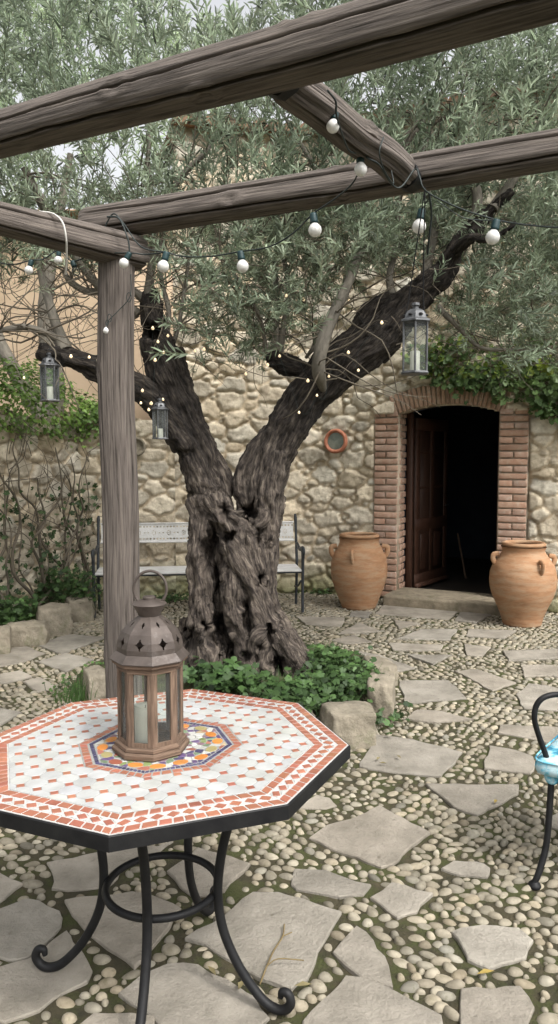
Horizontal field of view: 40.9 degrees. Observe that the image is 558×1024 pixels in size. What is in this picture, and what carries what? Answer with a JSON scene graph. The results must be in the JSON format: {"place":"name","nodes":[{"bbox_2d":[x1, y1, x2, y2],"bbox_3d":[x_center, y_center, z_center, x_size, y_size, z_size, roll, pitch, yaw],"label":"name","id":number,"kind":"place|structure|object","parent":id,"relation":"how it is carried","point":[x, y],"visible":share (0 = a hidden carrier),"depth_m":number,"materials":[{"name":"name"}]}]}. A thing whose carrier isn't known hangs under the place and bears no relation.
{"place":"outdoors","nodes":[
{"label":"outdoors","id":0,"kind":"place"},
{"bbox_2d":[0,603,43,625],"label":"bed earth","id":1,"kind":"structure","parent":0,"point":[24,619],"depth_m":6.96,"materials":[{"name":"brown soil"}]},
{"bbox_2d":[0,594,46,625],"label":"leafy weed","id":2,"kind":"object","parent":1,"relation":"on","point":[8,614],"visible":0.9,"depth_m":6.72,"materials":[{"name":"green plant"}]},
{"bbox_2d":[32,565,102,609],"bbox_3d":[-2.246,0.723,7.634,0.664,0.417,1.536,-2,5,-29],"label":"leafy weed","id":3,"kind":"object","parent":1,"relation":"on","point":[57,585],"visible":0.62,"depth_m":7.33,"materials":[{"name":"green plant"}]},
{"bbox_2d":[72,643,399,716],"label":"bed earth","id":4,"kind":"structure","parent":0,"point":[161,682],"depth_m":4.94,"materials":[{"name":"brown soil"}]},
{"bbox_2d":[17,608,381,703],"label":"grass","id":5,"kind":"structure","parent":4,"relation":"on","point":[81,694],"depth_m":4.62,"materials":[{"name":"green plant"}]},
{"bbox_2d":[183,653,284,696],"bbox_3d":[-0.329,1.051,4.821,0.814,0.188,0.540,2,5,21],"label":"leafy weed","id":6,"kind":"object","parent":4,"relation":"on","point":[228,676],"visible":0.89,"depth_m":4.72,"materials":[{"name":"green plant"}]},
{"bbox_2d":[0,0,557,678],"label":"olive tree","id":7,"kind":"object","parent":4,"relation":"on","point":[232,562],"visible":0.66,"depth_m":5.04,"materials":[{"name":"green plant"}]},
{"bbox_2d":[39,347,59,401],"bbox_3d":[-1.518,-0.914,4.945,0.129,0.364,0.135,0,4,0],"label":"hanging lantern","id":8,"kind":"object","parent":7,"relation":"hanging from","point":[51,393],"visible":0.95,"depth_m":4.93,"materials":[{"name":"grey metal"}]},
{"bbox_2d":[151,391,168,438],"bbox_3d":[-0.787,-0.638,4.946,0.111,0.313,0.116,0,4,0],"label":"hanging lantern","id":9,"kind":"object","parent":7,"relation":"hanging from","point":[159,405],"visible":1,"depth_m":4.93,"materials":[{"name":"grey metal"}]},
{"bbox_2d":[23,279,382,413],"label":"fairy lights","id":10,"kind":"object","parent":7,"relation":"attached to","point":[204,349],"visible":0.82,"depth_m":4.99,"materials":[{"name":"white"}]},
{"bbox_2d":[243,674,364,719],"bbox_3d":[0.150,1.096,4.473,0.740,0.157,0.674,0,4,0],"label":"leafy weed","id":11,"kind":"object","parent":4,"relation":"on","point":[300,693],"visible":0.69,"depth_m":4.42,"materials":[{"name":"green plant"}]},
{"bbox_2d":[284,643,389,709],"bbox_3d":[0.364,1.046,4.931,0.748,0.203,1.154,0,4,0],"label":"leafy weed","id":12,"kind":"object","parent":4,"relation":"on","point":[338,665],"visible":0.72,"depth_m":4.80,"materials":[{"name":"green plant"}]},
{"bbox_2d":[367,670,395,724],"bbox_3d":[0.629,1.159,4.596,0.168,0.324,0.322,1,4,11],"label":"kerb stone","id":13,"kind":"object","parent":4,"relation":"on","point":[383,694],"visible":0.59,"depth_m":4.45,"materials":[{"name":"beige stone"}]},
{"bbox_2d":[0,605,557,1023],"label":"flagstone paving","id":14,"kind":"structure","parent":0,"point":[380,837],"depth_m":2.60,"materials":[{"name":"grey stone"}]},
{"bbox_2d":[0,689,350,1023],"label":"mosaic table","id":15,"kind":"object","parent":14,"relation":"on","point":[68,774],"visible":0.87,"depth_m":2.07,"materials":[{"name":"white tile"}]},
{"bbox_2d":[109,570,189,761],"bbox_3d":[-0.377,0.431,2.185,0.215,0.530,0.215,-3,5,-35],"label":"candle lantern","id":16,"kind":"object","parent":15,"relation":"on","point":[148,648],"visible":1,"depth_m":2.13,"materials":[{"name":"brown wood"}]},
{"bbox_2d":[208,966,215,974],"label":"fallen leaf","id":17,"kind":"object","parent":14,"relation":"on","point":[212,969],"visible":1,"depth_m":2.29,"materials":[{"name":"brown plant"}]},
{"bbox_2d":[238,981,242,989],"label":"fallen leaf","id":18,"kind":"object","parent":14,"relation":"on","point":[240,983],"visible":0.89,"depth_m":2.23,"materials":[{"name":"yellow plant"}]},
{"bbox_2d":[259,924,303,984],"bbox_3d":[0.030,1.395,2.364,0.110,0.020,0.296,1,4,15],"label":"fallen twig","id":19,"kind":"object","parent":14,"relation":"on","point":[283,935],"visible":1,"depth_m":2.33,"materials":[{"name":"beige wood"}]},
{"bbox_2d":[527,692,557,890],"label":"iron armchair","id":20,"kind":"object","parent":14,"relation":"on","point":[546,764],"visible":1,"depth_m":2.77,"materials":[{"name":"metal"}]},
{"bbox_2d":[0,592,557,1023],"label":"pebble paving","id":21,"kind":"structure","parent":0,"point":[436,996],"depth_m":3.08,"materials":[{"name":"beige stone"}]},
{"bbox_2d":[91,514,304,617],"bbox_3d":[-0.821,0.537,7.711,2.124,0.978,0.617,-1,4,-7],"label":"garden bench","id":22,"kind":"object","parent":21,"relation":"on","point":[180,570],"visible":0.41,"depth_m":7.85,"materials":[{"name":"white paint"}]},
{"bbox_2d":[295,981,310,985],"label":"fallen leaf","id":23,"kind":"object","parent":21,"relation":"on","point":[302,983],"visible":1,"depth_m":2.23,"materials":[{"name":"beige plant"}]},
{"bbox_2d":[329,532,389,610],"bbox_3d":[0.843,0.618,7.885,0.597,0.785,0.590,-3,5,-30],"label":"terracotta jar","id":24,"kind":"object","parent":21,"relation":"on","point":[359,566],"visible":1,"depth_m":7.68,"materials":[{"name":"orange ceramic"}]},
{"bbox_2d":[0,593,557,1023],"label":"mossy ground","id":25,"kind":"structure","parent":0,"point":[121,967],"depth_m":2.87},
{"bbox_2d":[0,408,83,606],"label":"garden wall","id":26,"kind":"structure","parent":25,"relation":"on","point":[34,469],"depth_m":7.50,"materials":[{"name":"stone"}]},
{"bbox_2d":[0,352,99,448],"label":"ivy","id":27,"kind":"object","parent":26,"relation":"on","point":[87,404],"visible":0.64,"depth_m":7.55,"materials":[{"name":"green plant"}]},
{"bbox_2d":[0,380,152,606],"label":"climbing vine","id":28,"kind":"object","parent":26,"relation":"attached to","point":[40,558],"visible":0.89,"depth_m":7.42,"materials":[{"name":"brown plant"}]},
{"bbox_2d":[36,602,72,635],"bbox_3d":[-2.041,0.989,6.794,0.319,0.309,0.289,-2,5,-19],"label":"kerb stone","id":29,"kind":"object","parent":25,"relation":"on","point":[58,617],"visible":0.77,"depth_m":6.68,"materials":[{"name":"beige stone"}]},
{"bbox_2d":[42,661,103,703],"bbox_3d":[-1.321,1.174,5.098,0.518,0.132,0.962,0,4,0],"label":"leafy weed","id":30,"kind":"object","parent":25,"relation":"on","point":[67,679],"visible":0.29,"depth_m":5.05,"materials":[{"name":"green plant"}]},
{"bbox_2d":[65,595,94,622],"bbox_3d":[-1.944,0.959,7.301,0.284,0.290,0.309,-2,5,-23],"label":"kerb stone","id":31,"kind":"object","parent":25,"relation":"on","point":[84,611],"visible":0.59,"depth_m":7.17,"materials":[{"name":"beige stone"}]},
{"bbox_2d":[77,411,175,600],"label":"stone wall","id":32,"kind":"structure","parent":25,"relation":"on","point":[156,473],"depth_m":8.30,"materials":[{"name":"beige stone"}]},
{"bbox_2d":[136,437,145,455],"bbox_3d":[-1.565,-0.714,8.187,0.210,0.210,0.050,-1,4,-12],"label":"round wall plate","id":33,"kind":"object","parent":32,"relation":"attached to","point":[141,445],"visible":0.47,"depth_m":8.19,"materials":[{"name":"ceramic"}]},
{"bbox_2d":[154,592,188,602],"bbox_3d":[-1.216,0.946,8.183,0.436,0.106,0.707,3,5,35],"label":"leafy weed","id":34,"kind":"object","parent":25,"relation":"on","point":[175,597],"visible":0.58,"depth_m":8.20,"materials":[{"name":"green plant"}]},
{"bbox_2d":[0,0,557,697],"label":"wooden pergola","id":35,"kind":"object","parent":25,"relation":"on","point":[290,66],"visible":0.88,"depth_m":2.61,"materials":[{"name":"brown wood"}]},
{"bbox_2d":[39,210,67,274],"bbox_3d":[-0.913,-1.138,3.138,0.121,0.239,0.132,3,5,36],"label":"white cable","id":36,"kind":"object","parent":35,"relation":"hanging from","point":[59,218],"visible":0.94,"depth_m":3.10,"materials":[{"name":"white plastic"}]},
{"bbox_2d":[0,90,557,333],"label":"string lights","id":37,"kind":"object","parent":35,"relation":"hanging from","point":[492,236],"visible":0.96,"depth_m":2.91,"materials":[{"name":"white glass"}]},
{"bbox_2d":[401,187,429,375],"bbox_3d":[0.538,-0.889,2.932,0.140,0.689,0.127,4,6,40],"label":"hanging lantern","id":38,"kind":"object","parent":35,"relation":"hanging from","point":[415,316],"visible":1,"depth_m":2.92,"materials":[{"name":"grey metal"}]},
{"bbox_2d":[292,588,335,594],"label":"leafy weed","id":39,"kind":"object","parent":25,"relation":"on","point":[324,591],"visible":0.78,"depth_m":8.63,"materials":[{"name":"green plant"}]},
{"bbox_2d":[375,701,413,734],"bbox_3d":[0.566,1.210,4.470,0.386,0.120,0.433,2,5,29],"label":"leafy weed","id":40,"kind":"object","parent":25,"relation":"on","point":[380,718],"visible":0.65,"depth_m":4.43,"materials":[{"name":"green plant"}]},
{"bbox_2d":[477,969,493,973],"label":"fallen leaf","id":41,"kind":"object","parent":25,"relation":"on","point":[485,971],"visible":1,"depth_m":2.29,"materials":[{"name":"yellow plant"}]},
{"bbox_2d":[489,540,557,627],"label":"terracotta jar","id":42,"kind":"object","parent":25,"relation":"on","point":[523,580],"visible":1,"depth_m":6.90,"materials":[{"name":"orange ceramic"}]},
{"bbox_2d":[0,0,557,208],"label":"sky","id":43,"kind":"structure","parent":0,"point":[60,150],"materials":[{"name":"white"}]},
{"label":"ground","id":44,"kind":"structure","parent":0,"visible":0},
{"bbox_2d":[0,625,11,653],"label":"kerb stone","id":45,"kind":"object","parent":44,"relation":"on","point":[5,640],"visible":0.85,"depth_m":6.01,"materials":[{"name":"beige stone"}]},
{"bbox_2d":[6,619,49,647],"bbox_3d":[-2.138,1.053,6.366,0.364,0.262,0.247,-1,4,-15],"label":"kerb stone","id":46,"kind":"object","parent":44,"relation":"on","point":[33,632],"visible":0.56,"depth_m":6.26,"materials":[{"name":"beige stone"}]},
{"bbox_2d":[0,209,172,419],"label":"plastered house","id":47,"kind":"structure","parent":44,"relation":"on","point":[81,381],"depth_m":12.55,"materials":[{"name":"beige paint"}]},
{"bbox_2d":[83,665,105,700],"bbox_3d":[-1.155,1.152,4.793,0.190,0.302,0.284,-2,5,-25],"label":"kerb stone","id":48,"kind":"object","parent":44,"relation":"on","point":[95,674],"visible":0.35,"depth_m":4.67,"materials":[{"name":"beige stone"}]},
{"bbox_2d":[0,0,244,416],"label":"olive tree","id":49,"kind":"object","parent":44,"relation":"on","point":[5,351],"visible":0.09,"depth_m":9.80,"materials":[{"name":"green plant"}]},
{"bbox_2d":[319,701,375,750],"bbox_3d":[0.387,1.207,4.198,0.314,0.277,0.283,-1,4,-16],"label":"kerb stone","id":50,"kind":"object","parent":44,"relation":"on","point":[352,724],"visible":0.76,"depth_m":4.09,"materials":[{"name":"beige stone"}]},
{"bbox_2d":[162,74,557,615],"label":"stone house","id":51,"kind":"structure","parent":44,"relation":"on","point":[415,490],"depth_m":8.40,"materials":[{"name":"stone"}]},
{"bbox_2d":[324,429,347,452],"bbox_3d":[0.638,-0.801,8.442,0.278,0.278,0.054,2,5,25],"label":"round wall plate","id":52,"kind":"object","parent":51,"relation":"attached to","point":[335,440],"visible":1,"depth_m":8.43,"materials":[{"name":"ceramic"}]},
{"bbox_2d":[412,418,448,587],"bbox_3d":[1.802,-0.122,8.881,0.146,1.951,0.860,3,5,37],"label":"door","id":53,"kind":"structure","parent":51,"relation":"in","point":[430,504],"depth_m":8.82,"materials":[{"name":"brown wood"}]},
{"bbox_2d":[457,533,466,577],"bbox_3d":[2.353,0.559,9.631,0.026,0.545,0.373,0,4,-4],"label":"broom handle","id":54,"kind":"object","parent":51,"relation":"on","point":[461,555],"visible":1,"depth_m":9.62,"materials":[{"name":"brown wood"}]},
{"bbox_2d":[400,329,557,424],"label":"ivy","id":55,"kind":"object","parent":51,"relation":"attached to","point":[548,393],"visible":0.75,"depth_m":7.60,"materials":[{"name":"green plant"}]},
{"bbox_2d":[363,655,398,685],"bbox_3d":[0.718,1.152,5.323,0.221,0.212,0.339,0,4,0],"label":"kerb stone","id":56,"kind":"object","parent":44,"relation":"on","point":[388,666],"visible":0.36,"depth_m":5.20,"materials":[{"name":"beige stone"}]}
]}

